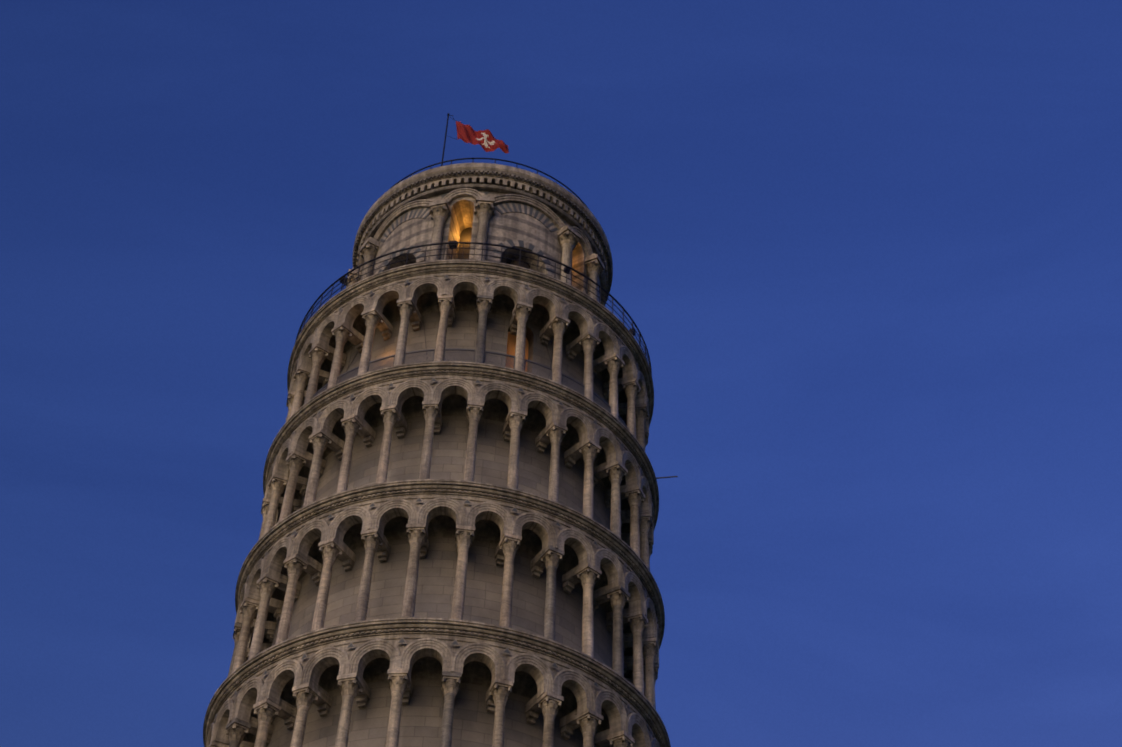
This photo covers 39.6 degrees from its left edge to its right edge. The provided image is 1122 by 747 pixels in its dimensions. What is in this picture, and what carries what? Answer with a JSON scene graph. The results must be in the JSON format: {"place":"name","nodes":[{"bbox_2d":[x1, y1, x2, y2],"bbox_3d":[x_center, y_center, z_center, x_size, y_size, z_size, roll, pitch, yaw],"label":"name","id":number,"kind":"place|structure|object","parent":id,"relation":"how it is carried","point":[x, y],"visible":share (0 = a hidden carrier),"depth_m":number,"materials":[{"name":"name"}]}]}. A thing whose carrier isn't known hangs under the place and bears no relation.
{"place":"outdoors","nodes":[
{"label":"outdoors","id":0,"kind":"place"},
{"bbox_2d":[458,228,471,258],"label":"bell chamber lining","id":1,"kind":"object","parent":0,"point":[465,234],"depth_m":69.08,"materials":[{"name":"stone"}]},
{"bbox_2d":[0,0,1121,746],"label":"sky","id":2,"kind":"structure","parent":0,"point":[867,254],"materials":[{"name":"blue"}]},
{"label":"paving of the ring paths","id":3,"kind":"structure","parent":0,"visible":0},
{"bbox_2d":[254,311,612,746],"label":"tower wall","id":4,"kind":"structure","parent":3,"relation":"on","point":[422,717],"depth_m":53.62,"materials":[{"name":"beige stone"}]},
{"bbox_2d":[243,290,632,746],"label":"loggia vaults","id":5,"kind":"object","parent":4,"relation":"attached to","point":[474,672],"visible":0.15,"depth_m":56.77,"materials":[{"name":"stone"}]},
{"bbox_2d":[352,163,612,305],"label":"belfry","id":6,"kind":"object","parent":4,"relation":"on","point":[559,201],"visible":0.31,"depth_m":69.19,"materials":[{"name":"stone"}]},
{"bbox_2d":[358,188,605,305],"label":"bell chamber voussoirs","id":7,"kind":"object","parent":6,"relation":"attached to","point":[516,199],"visible":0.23,"depth_m":68.94,"materials":[{"name":"beige stone"}]},
{"bbox_2d":[506,258,529,267],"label":"bells","id":8,"kind":"object","parent":6,"relation":"attached to","point":[516,263],"visible":0.02,"depth_m":66.74,"materials":[{"name":"brown metal"}]},
{"bbox_2d":[506,332,528,370],"bbox_3d":[-1.817,-0.058,61.238,1.104,4.900,0.372,5,-45,-3],"label":"doorway","id":9,"kind":"structure","parent":4,"relation":"attached to","point":[511,344],"depth_m":62.14,"materials":[{"name":"orange"}]},
{"bbox_2d":[209,196,658,746],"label":"columns","id":10,"kind":"structure","parent":3,"relation":"on","point":[266,710],"depth_m":55.38,"materials":[{"name":"stone"}]},
{"bbox_2d":[203,259,670,746],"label":"arcade cornices","id":11,"kind":"object","parent":3,"relation":"on","point":[613,694],"visible":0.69,"depth_m":54.97,"materials":[{"name":"stone"}]},
{"bbox_2d":[214,275,651,733],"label":"tower inlays","id":12,"kind":"object","parent":11,"relation":"attached to","point":[466,501],"visible":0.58,"depth_m":53.85,"materials":[{"name":"grey"}]},
{"bbox_2d":[295,113,677,478],"bbox_3d":[-3.454,-1.524,70.287,16.428,19.300,15.714,5,-45,-3],"label":"metal railing","id":13,"kind":"object","parent":11,"relation":"on","point":[537,369],"visible":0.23,"depth_m":62.88,"materials":[{"name":"grey metal"}]},
{"bbox_2d":[456,121,508,152],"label":"flag","id":14,"kind":"object","parent":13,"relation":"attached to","point":[486,140],"visible":1,"depth_m":71.93,"materials":[{"name":"red fabric"}]}
]}

